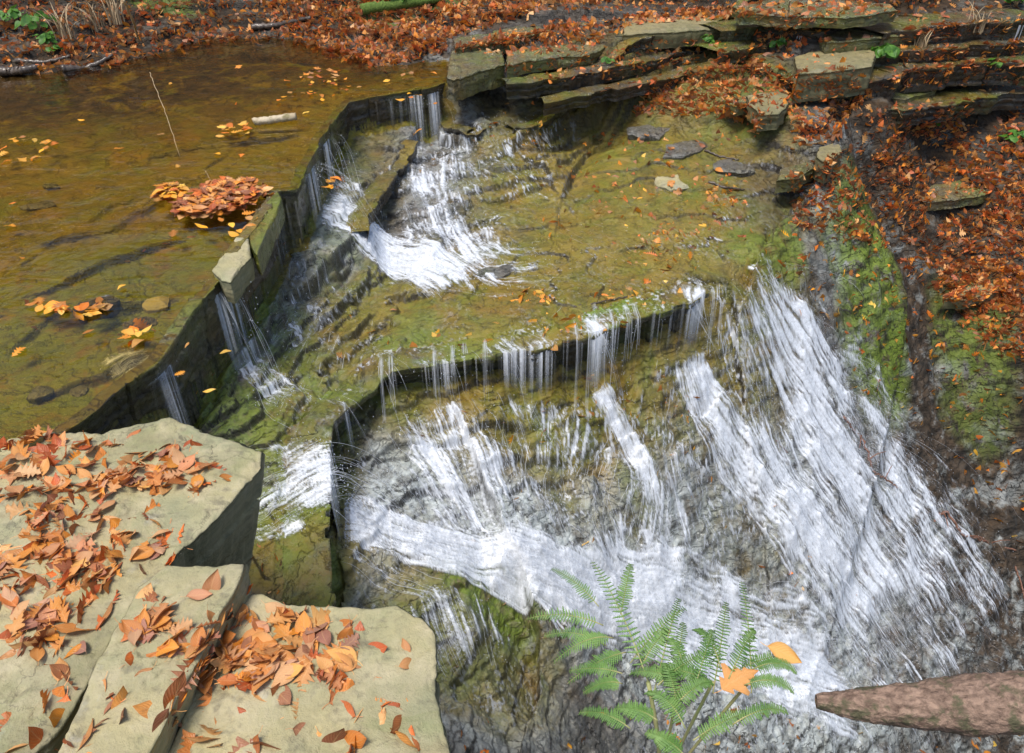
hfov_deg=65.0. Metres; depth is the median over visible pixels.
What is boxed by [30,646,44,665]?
fallen leaf
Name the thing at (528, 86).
rock ledge
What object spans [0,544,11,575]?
fallen leaf
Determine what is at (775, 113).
rock slab
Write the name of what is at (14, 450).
fallen leaf
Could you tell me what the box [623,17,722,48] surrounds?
rock slab
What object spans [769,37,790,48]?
green plant
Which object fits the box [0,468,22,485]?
fallen leaf
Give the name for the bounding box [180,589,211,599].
fallen leaf
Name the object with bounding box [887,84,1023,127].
rock ledge
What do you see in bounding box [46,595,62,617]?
fallen leaf
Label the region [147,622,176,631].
fallen leaf
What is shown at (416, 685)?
rock slab
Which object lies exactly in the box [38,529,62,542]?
fallen leaf
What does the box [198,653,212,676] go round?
fallen leaf
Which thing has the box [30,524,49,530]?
fallen leaf
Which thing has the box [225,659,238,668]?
fallen leaf
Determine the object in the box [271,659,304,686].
fallen leaf
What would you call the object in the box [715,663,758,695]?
fallen leaf
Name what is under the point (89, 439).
fallen leaf
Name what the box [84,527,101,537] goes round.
fallen leaf
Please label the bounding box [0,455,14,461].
fallen leaf
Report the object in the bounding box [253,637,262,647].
fallen leaf
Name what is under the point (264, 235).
rock block
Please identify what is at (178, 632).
fallen leaf
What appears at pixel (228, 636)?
fallen leaf
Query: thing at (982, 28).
grass tuft
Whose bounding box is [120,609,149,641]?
fallen leaf
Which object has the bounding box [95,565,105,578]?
fallen leaf
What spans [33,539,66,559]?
fallen leaf
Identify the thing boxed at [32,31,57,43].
green plant
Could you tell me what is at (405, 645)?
fallen leaf
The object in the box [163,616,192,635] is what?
fallen leaf
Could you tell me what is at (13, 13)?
green plant
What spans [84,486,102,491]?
fallen leaf
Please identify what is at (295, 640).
fallen leaf
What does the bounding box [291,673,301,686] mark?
fallen leaf
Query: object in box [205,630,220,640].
fallen leaf
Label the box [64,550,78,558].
fallen leaf
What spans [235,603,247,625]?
fallen leaf
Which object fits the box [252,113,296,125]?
short log
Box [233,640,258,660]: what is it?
fallen leaf
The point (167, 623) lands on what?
fallen leaf
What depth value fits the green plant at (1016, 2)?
7.51 m
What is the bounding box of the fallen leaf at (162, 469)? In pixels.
[152,464,166,474]
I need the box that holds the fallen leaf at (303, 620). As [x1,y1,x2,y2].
[295,611,311,635]
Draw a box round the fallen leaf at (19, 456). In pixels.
[15,453,27,459]
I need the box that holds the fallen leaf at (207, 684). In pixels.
[198,664,212,694]
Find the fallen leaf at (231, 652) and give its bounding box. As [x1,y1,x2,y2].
[220,643,243,661]
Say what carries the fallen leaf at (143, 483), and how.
on the rock slab at (218, 518)
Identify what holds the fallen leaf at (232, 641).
on the rock slab at (416, 685)
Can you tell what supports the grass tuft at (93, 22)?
on the terrain
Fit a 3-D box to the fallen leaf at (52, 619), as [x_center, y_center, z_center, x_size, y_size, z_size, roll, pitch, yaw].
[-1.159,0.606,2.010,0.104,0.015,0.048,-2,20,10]
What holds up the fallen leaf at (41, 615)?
on the rock slab at (218, 518)
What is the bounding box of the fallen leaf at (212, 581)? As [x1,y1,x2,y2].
[202,569,220,590]
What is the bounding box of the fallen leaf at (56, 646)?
[48,632,67,655]
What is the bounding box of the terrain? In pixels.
[0,0,1023,752]
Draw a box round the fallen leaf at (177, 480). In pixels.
[166,476,187,483]
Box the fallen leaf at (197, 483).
[189,481,201,486]
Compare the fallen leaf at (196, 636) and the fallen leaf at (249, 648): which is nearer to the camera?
the fallen leaf at (196, 636)
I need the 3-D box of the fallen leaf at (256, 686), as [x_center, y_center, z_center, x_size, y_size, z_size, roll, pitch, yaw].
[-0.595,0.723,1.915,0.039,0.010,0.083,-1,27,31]
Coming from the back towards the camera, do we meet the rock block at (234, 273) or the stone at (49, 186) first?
the stone at (49, 186)
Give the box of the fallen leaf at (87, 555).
[74,551,93,560]
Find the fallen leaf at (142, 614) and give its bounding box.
[137,608,149,625]
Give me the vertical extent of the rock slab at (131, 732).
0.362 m
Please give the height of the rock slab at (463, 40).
0.126 m
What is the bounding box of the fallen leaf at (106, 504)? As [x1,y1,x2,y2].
[99,499,115,511]
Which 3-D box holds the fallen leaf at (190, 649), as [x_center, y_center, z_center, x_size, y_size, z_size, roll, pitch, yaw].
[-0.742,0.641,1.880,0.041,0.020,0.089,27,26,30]
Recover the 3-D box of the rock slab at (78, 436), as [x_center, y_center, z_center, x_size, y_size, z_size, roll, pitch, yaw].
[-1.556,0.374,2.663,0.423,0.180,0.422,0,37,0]
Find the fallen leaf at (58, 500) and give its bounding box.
[51,496,68,509]
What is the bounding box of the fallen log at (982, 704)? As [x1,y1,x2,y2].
[815,670,1023,737]
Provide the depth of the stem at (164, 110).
5.47 m
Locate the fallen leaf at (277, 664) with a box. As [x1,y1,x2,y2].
[266,653,285,673]
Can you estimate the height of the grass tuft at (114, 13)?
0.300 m
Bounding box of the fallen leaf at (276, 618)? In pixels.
[258,606,298,623]
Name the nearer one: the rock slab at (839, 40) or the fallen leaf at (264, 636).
the fallen leaf at (264, 636)
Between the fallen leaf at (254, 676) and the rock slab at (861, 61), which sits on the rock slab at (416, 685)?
the fallen leaf at (254, 676)
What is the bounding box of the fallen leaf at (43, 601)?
[29,598,53,608]
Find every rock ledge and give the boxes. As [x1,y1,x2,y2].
[52,81,444,433]
[276,281,709,606]
[346,140,417,241]
[439,99,485,139]
[500,46,710,98]
[504,0,757,133]
[538,64,695,115]
[683,40,769,64]
[705,19,825,41]
[778,54,1023,101]
[859,8,1023,46]
[866,37,1023,67]
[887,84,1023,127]
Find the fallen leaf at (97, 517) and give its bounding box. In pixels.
[87,515,100,520]
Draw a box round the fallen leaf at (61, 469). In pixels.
[55,464,77,475]
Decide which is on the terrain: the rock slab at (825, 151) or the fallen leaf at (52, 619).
the rock slab at (825, 151)
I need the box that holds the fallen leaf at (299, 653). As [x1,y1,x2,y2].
[295,637,317,661]
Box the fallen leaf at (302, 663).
[300,655,313,674]
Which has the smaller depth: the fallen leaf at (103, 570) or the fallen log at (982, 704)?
the fallen log at (982, 704)
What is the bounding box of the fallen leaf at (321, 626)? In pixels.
[305,622,327,633]
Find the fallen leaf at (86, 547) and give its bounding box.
[77,545,105,563]
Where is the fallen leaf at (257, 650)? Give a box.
[250,647,266,654]
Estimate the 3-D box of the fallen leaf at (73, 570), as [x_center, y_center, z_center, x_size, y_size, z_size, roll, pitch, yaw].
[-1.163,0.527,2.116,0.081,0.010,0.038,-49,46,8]
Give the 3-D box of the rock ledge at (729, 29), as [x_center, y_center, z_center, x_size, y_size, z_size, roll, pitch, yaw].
[2.203,-3.024,7.028,1.164,0.140,0.620,0,37,0]
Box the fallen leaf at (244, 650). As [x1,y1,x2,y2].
[230,645,250,662]
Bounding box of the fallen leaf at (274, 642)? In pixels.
[252,637,276,651]
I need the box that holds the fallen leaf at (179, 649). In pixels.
[164,636,186,656]
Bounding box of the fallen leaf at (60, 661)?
[51,657,68,683]
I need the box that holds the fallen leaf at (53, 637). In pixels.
[44,630,58,641]
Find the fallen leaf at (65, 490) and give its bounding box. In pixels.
[52,487,72,491]
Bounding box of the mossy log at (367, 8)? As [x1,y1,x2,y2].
[360,0,441,14]
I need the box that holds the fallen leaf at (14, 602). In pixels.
[0,594,18,608]
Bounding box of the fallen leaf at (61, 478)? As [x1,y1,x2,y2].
[49,475,65,486]
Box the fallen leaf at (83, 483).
[75,480,87,485]
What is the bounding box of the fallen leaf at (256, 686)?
[251,676,269,694]
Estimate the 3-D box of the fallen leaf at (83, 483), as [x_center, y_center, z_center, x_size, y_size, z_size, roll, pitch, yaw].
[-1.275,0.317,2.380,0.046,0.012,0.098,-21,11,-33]
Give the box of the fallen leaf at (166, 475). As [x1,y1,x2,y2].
[162,469,185,479]
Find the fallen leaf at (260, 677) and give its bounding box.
[253,664,275,685]
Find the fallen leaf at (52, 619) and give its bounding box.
[36,614,64,622]
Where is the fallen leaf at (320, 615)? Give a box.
[304,605,330,630]
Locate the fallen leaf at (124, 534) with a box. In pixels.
[108,529,131,545]
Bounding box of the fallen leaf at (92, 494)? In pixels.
[89,491,101,498]
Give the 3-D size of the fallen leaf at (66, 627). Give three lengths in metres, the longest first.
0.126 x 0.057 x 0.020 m
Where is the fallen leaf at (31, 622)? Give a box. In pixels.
[17,615,51,632]
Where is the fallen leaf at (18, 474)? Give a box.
[13,472,35,476]
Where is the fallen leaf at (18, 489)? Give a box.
[6,485,23,494]
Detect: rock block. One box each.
[212,237,254,303]
[249,192,284,274]
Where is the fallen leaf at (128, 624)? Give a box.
[121,619,150,642]
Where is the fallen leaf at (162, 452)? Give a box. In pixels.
[155,447,168,455]
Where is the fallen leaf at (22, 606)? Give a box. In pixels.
[10,599,29,619]
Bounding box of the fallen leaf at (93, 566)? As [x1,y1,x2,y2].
[83,563,107,571]
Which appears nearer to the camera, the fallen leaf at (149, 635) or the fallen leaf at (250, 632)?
the fallen leaf at (149, 635)
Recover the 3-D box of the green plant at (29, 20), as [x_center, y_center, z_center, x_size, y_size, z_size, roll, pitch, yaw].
[-4.038,-3.010,6.787,0.320,0.190,0.237,-8,38,-10]
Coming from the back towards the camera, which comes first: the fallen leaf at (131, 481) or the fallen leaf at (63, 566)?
the fallen leaf at (131, 481)
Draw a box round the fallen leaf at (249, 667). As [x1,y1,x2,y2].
[243,651,261,683]
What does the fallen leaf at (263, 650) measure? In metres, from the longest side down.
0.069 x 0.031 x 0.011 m
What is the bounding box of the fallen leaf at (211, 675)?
[196,671,218,686]
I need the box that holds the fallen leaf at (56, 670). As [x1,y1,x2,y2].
[49,664,70,679]
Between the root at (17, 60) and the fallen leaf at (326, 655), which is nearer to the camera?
the fallen leaf at (326, 655)
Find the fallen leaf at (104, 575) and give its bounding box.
[91,569,114,579]
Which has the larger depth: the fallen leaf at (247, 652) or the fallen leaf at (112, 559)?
the fallen leaf at (112, 559)
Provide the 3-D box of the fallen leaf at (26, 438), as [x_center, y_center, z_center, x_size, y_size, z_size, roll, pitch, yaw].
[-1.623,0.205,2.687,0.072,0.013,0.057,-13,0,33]
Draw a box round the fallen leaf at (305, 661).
[297,657,312,671]
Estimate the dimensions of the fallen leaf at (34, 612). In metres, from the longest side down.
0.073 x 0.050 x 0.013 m
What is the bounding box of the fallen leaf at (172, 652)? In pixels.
[165,640,180,659]
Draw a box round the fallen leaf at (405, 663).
[399,657,411,668]
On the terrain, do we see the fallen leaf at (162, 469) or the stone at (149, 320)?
the stone at (149, 320)
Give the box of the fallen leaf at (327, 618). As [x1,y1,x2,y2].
[315,605,329,623]
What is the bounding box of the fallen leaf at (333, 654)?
[326,646,362,665]
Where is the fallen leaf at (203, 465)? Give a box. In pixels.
[198,461,214,468]
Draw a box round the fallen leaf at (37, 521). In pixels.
[31,510,50,527]
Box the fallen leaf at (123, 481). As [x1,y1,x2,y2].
[118,470,136,484]
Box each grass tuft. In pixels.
[34,0,93,39]
[64,0,104,31]
[90,0,124,25]
[914,27,939,47]
[954,0,1009,33]
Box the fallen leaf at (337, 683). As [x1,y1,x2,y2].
[324,666,342,689]
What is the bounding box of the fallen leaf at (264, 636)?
[251,632,279,646]
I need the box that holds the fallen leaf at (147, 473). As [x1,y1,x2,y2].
[144,471,153,477]
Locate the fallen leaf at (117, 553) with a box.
[109,550,123,558]
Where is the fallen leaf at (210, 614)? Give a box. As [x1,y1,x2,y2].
[207,604,214,624]
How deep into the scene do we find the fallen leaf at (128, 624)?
1.93 m
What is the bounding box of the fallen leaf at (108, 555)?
[104,548,123,557]
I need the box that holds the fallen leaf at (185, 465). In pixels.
[176,450,198,472]
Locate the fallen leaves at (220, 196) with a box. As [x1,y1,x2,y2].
[0,0,1023,752]
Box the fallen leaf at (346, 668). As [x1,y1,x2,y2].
[343,651,357,671]
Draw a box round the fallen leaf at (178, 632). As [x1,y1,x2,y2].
[163,627,184,644]
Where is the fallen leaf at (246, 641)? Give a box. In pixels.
[238,636,251,656]
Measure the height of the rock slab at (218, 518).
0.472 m
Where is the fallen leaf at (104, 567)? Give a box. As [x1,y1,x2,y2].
[88,565,110,574]
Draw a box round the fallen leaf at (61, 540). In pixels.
[47,528,63,543]
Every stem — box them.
[123,0,138,41]
[149,72,180,157]
[786,0,790,19]
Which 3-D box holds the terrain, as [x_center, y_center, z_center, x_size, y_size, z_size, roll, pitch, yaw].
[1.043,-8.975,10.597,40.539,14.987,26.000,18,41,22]
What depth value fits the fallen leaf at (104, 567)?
2.12 m
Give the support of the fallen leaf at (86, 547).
on the rock slab at (218, 518)
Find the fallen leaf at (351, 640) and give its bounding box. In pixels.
[338,633,359,649]
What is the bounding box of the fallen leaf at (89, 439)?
[70,438,92,448]
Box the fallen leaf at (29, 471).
[9,461,40,477]
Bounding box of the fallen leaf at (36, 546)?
[31,541,45,552]
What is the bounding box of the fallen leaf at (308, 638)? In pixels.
[302,624,314,643]
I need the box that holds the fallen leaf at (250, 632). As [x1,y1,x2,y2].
[242,629,264,639]
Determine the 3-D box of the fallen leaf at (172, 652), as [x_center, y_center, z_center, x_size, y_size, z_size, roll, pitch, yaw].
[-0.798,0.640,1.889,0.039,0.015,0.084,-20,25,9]
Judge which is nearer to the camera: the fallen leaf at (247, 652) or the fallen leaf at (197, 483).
the fallen leaf at (247, 652)
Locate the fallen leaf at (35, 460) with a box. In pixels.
[30,457,42,467]
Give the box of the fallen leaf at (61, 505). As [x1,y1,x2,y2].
[50,503,64,510]
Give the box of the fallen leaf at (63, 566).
[54,557,72,572]
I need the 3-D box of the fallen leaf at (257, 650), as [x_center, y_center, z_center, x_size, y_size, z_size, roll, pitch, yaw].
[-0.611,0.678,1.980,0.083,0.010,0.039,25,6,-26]
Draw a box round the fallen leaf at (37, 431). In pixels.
[28,424,41,440]
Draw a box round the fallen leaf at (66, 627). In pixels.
[45,622,98,632]
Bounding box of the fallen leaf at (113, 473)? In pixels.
[105,466,134,479]
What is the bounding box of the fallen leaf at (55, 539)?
[38,536,63,550]
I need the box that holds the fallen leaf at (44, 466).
[40,457,49,478]
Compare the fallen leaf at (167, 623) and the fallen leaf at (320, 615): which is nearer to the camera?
the fallen leaf at (167, 623)
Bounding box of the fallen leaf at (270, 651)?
[262,646,279,658]
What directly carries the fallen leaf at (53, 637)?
on the rock slab at (218, 518)
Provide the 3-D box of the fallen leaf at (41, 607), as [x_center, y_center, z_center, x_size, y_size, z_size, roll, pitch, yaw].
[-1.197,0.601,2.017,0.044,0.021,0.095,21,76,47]
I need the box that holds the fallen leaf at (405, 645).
[401,638,410,651]
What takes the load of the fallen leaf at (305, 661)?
on the fallen leaf at (289, 661)
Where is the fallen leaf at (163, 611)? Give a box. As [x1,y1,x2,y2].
[151,602,176,625]
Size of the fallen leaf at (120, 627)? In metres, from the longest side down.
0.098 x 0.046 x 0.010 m
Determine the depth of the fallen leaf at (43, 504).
2.28 m
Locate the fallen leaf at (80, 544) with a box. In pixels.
[72,539,85,550]
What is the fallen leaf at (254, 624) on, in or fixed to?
on the rock slab at (416, 685)
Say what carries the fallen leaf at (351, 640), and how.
on the rock slab at (416, 685)
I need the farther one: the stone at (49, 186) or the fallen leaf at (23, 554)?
the stone at (49, 186)
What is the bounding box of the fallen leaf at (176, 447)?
[165,444,178,454]
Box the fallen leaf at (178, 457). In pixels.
[169,446,184,464]
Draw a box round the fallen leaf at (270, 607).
[261,600,284,612]
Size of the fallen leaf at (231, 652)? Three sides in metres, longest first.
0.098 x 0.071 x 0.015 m
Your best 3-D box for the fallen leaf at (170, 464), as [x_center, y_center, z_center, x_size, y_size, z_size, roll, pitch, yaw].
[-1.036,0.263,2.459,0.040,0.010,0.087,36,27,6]
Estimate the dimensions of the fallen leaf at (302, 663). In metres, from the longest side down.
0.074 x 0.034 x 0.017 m
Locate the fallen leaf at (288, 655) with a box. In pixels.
[273,650,294,660]
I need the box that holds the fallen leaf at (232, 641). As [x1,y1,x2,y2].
[218,639,236,648]
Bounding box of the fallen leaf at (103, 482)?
[97,479,107,488]
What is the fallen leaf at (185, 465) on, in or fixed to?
on the fallen leaf
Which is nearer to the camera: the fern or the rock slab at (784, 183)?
the fern
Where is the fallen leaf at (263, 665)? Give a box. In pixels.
[254,644,274,678]
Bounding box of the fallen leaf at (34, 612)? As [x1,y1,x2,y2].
[27,603,45,617]
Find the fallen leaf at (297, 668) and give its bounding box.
[287,663,303,678]
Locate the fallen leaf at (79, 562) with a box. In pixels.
[71,557,89,567]
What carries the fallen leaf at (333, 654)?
on the rock slab at (416, 685)
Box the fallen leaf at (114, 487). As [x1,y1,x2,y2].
[106,475,120,491]
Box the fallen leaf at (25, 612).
[14,610,34,630]
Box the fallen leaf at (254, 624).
[252,617,260,631]
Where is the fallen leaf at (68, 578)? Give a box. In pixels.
[59,572,82,586]
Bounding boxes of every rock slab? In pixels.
[0,417,264,752]
[0,435,43,451]
[41,432,100,444]
[58,563,251,752]
[169,594,450,752]
[447,50,505,101]
[453,22,586,53]
[506,42,605,77]
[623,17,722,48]
[725,95,747,115]
[732,0,897,28]
[745,90,788,130]
[774,161,814,193]
[792,49,875,102]
[812,144,841,183]
[818,27,903,53]
[892,90,936,103]
[918,180,989,210]
[942,283,996,308]
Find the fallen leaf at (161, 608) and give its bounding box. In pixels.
[147,603,173,640]
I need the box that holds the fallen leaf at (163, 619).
[141,615,175,634]
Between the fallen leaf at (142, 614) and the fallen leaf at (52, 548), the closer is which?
the fallen leaf at (142, 614)
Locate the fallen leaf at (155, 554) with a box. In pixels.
[145,540,161,562]
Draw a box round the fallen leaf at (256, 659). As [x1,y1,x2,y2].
[249,653,281,663]
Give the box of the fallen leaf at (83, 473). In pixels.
[77,468,92,478]
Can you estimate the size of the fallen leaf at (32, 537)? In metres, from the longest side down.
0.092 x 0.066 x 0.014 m
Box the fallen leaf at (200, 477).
[191,474,203,489]
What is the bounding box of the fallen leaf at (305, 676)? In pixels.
[297,659,314,691]
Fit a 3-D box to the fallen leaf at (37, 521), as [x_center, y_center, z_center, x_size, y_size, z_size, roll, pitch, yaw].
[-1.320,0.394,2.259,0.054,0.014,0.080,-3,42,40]
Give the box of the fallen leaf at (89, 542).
[86,532,95,548]
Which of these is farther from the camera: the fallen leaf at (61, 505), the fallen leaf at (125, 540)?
the fallen leaf at (61, 505)
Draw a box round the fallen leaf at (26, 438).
[18,436,33,439]
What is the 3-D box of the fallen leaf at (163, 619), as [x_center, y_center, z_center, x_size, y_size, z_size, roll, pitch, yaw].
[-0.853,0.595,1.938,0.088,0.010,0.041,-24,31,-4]
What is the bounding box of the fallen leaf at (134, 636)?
[128,630,141,645]
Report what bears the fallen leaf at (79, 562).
on the rock slab at (218, 518)
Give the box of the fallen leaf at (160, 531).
[148,529,170,537]
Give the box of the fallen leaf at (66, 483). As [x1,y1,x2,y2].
[45,479,71,491]
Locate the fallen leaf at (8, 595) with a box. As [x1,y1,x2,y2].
[1,586,19,609]
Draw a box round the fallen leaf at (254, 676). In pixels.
[246,668,260,681]
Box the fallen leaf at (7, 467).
[1,462,15,470]
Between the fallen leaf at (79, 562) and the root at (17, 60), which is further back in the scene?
the root at (17, 60)
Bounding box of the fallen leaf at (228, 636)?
[221,630,235,647]
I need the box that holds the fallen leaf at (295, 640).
[277,632,302,647]
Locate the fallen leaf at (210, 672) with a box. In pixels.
[197,666,215,687]
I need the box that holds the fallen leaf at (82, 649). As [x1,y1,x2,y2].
[74,640,85,653]
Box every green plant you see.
[0,4,23,22]
[14,10,58,31]
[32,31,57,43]
[44,44,60,52]
[601,56,614,64]
[702,34,714,42]
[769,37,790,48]
[870,43,899,58]
[988,56,1002,70]
[999,129,1023,142]
[1004,0,1023,5]
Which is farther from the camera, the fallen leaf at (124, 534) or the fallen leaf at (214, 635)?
the fallen leaf at (124, 534)
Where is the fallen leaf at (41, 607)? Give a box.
[33,598,48,619]
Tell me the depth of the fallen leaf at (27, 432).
2.68 m
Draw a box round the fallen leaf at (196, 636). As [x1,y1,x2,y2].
[190,625,205,647]
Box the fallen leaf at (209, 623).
[196,620,220,628]
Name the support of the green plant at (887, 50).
on the fallen leaves at (220, 196)
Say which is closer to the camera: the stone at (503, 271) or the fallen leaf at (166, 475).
the fallen leaf at (166, 475)
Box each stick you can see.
[573,296,627,307]
[704,149,738,160]
[708,180,744,189]
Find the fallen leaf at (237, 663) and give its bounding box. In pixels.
[223,661,246,664]
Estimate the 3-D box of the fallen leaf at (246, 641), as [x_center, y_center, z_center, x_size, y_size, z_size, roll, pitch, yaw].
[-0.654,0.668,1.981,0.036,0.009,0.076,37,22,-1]
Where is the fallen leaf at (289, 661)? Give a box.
[284,659,303,675]
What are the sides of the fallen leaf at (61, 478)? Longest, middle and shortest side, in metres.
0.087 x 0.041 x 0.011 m
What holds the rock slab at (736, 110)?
on the terrain
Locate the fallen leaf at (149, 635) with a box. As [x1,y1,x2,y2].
[130,618,159,643]
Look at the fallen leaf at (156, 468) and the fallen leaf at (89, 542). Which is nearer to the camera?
the fallen leaf at (89, 542)
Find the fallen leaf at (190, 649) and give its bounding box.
[177,643,208,659]
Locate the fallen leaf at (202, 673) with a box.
[197,666,211,679]
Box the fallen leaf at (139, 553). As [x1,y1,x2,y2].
[129,546,161,559]
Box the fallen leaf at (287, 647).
[278,645,299,649]
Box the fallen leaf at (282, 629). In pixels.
[273,621,291,639]
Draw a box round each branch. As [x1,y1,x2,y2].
[251,16,311,30]
[842,416,897,488]
[933,510,1016,551]
[1015,566,1023,597]
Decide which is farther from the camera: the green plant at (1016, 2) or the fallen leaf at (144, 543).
the green plant at (1016, 2)
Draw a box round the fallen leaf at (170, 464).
[166,457,178,467]
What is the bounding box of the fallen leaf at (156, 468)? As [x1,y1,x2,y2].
[154,463,162,472]
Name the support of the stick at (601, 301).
on the terrain
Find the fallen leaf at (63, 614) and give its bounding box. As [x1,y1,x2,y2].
[55,594,69,622]
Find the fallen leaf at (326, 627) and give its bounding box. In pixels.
[297,624,328,633]
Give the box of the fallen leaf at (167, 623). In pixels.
[149,614,173,630]
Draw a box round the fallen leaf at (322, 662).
[316,656,333,673]
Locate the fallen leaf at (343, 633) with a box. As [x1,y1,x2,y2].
[337,623,356,639]
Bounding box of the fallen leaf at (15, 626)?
[4,609,24,637]
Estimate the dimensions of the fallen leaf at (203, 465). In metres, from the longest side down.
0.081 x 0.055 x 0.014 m
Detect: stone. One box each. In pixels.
[19,200,55,210]
[26,386,53,404]
[42,183,59,189]
[69,385,86,396]
[73,295,119,321]
[121,316,156,328]
[142,296,169,313]
[477,264,516,278]
[627,124,669,141]
[654,175,688,191]
[663,140,707,159]
[713,159,755,176]
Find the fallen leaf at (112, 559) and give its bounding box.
[102,544,115,562]
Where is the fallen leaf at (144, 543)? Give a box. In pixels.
[136,537,149,551]
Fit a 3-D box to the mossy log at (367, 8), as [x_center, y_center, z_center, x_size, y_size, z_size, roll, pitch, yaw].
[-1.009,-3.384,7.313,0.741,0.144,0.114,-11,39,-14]
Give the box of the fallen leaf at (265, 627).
[251,621,271,633]
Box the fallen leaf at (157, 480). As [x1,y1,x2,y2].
[146,472,162,486]
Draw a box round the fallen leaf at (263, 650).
[262,643,287,651]
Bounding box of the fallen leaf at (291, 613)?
[277,607,296,616]
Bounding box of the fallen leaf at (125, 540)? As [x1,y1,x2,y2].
[115,534,132,545]
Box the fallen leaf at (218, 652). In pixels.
[215,647,221,659]
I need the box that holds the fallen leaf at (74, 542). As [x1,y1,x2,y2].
[63,533,85,549]
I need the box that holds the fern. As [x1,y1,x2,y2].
[527,562,796,752]
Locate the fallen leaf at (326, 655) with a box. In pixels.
[320,642,340,658]
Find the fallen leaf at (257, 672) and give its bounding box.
[241,667,262,677]
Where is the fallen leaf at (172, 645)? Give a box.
[155,638,178,656]
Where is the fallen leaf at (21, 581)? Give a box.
[19,573,34,584]
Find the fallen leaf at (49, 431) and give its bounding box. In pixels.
[45,424,52,439]
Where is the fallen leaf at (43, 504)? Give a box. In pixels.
[39,500,47,510]
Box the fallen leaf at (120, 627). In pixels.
[114,618,123,632]
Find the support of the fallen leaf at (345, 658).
on the rock slab at (416, 685)
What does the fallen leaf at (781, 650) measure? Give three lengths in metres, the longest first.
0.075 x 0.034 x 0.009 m
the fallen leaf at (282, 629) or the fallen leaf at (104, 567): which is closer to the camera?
the fallen leaf at (282, 629)
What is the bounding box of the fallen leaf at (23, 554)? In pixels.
[15,547,32,559]
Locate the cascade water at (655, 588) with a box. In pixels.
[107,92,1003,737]
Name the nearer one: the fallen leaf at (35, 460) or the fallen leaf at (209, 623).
the fallen leaf at (209, 623)
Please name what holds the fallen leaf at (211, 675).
on the rock slab at (416, 685)
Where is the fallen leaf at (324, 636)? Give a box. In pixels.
[315,629,330,644]
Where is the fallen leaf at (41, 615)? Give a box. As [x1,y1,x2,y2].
[38,599,55,626]
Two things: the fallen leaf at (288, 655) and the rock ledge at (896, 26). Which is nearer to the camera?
the fallen leaf at (288, 655)
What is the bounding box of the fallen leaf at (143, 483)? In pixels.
[136,480,149,490]
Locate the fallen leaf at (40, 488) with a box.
[24,486,45,491]
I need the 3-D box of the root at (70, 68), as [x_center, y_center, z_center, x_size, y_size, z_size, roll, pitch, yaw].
[-3.523,-2.596,6.683,0.422,0.113,0.077,-24,44,-28]
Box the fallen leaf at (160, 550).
[151,544,165,553]
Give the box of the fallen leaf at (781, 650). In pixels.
[761,642,801,663]
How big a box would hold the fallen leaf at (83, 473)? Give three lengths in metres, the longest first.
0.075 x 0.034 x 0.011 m
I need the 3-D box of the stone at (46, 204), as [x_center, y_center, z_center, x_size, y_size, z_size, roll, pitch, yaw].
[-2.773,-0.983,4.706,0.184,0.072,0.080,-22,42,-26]
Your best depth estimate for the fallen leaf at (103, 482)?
2.38 m
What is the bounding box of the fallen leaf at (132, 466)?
[127,464,142,469]
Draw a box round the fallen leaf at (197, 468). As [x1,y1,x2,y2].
[188,465,205,473]
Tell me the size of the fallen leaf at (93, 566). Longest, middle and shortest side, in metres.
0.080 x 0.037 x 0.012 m
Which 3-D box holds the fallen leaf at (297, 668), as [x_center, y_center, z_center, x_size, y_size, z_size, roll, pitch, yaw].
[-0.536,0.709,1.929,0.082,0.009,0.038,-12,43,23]
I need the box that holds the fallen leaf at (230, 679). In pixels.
[213,673,237,684]
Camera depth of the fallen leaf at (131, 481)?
2.41 m
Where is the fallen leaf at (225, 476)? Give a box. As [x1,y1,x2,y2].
[216,473,231,480]
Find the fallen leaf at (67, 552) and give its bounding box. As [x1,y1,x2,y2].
[53,549,70,575]
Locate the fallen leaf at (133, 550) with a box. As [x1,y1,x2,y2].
[130,547,138,560]
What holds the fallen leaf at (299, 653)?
on the rock slab at (416, 685)
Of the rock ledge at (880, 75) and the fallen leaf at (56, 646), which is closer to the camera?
the fallen leaf at (56, 646)
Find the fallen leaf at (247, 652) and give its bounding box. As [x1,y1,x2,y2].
[234,649,251,668]
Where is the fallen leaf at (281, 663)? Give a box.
[265,661,285,675]
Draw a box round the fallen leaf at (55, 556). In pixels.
[52,545,62,558]
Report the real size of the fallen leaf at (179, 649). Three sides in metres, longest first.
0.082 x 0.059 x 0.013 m
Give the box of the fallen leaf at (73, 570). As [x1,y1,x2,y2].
[69,566,79,581]
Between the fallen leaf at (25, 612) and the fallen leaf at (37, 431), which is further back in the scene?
the fallen leaf at (37, 431)
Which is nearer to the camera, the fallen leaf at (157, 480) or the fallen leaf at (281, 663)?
the fallen leaf at (281, 663)
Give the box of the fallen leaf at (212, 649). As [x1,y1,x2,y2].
[208,643,214,653]
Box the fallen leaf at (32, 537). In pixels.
[25,535,46,540]
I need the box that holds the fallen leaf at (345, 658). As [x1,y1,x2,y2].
[332,652,353,673]
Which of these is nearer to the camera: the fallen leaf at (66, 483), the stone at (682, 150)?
the fallen leaf at (66, 483)
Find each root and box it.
[0,64,38,76]
[14,54,69,63]
[60,53,113,72]
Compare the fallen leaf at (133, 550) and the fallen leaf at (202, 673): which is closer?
the fallen leaf at (202, 673)
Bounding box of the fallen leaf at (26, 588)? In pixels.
[19,584,31,594]
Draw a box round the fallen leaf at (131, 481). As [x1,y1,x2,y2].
[121,476,144,486]
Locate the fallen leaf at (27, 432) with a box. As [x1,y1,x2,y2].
[22,428,35,434]
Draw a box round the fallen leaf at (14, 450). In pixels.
[11,442,19,454]

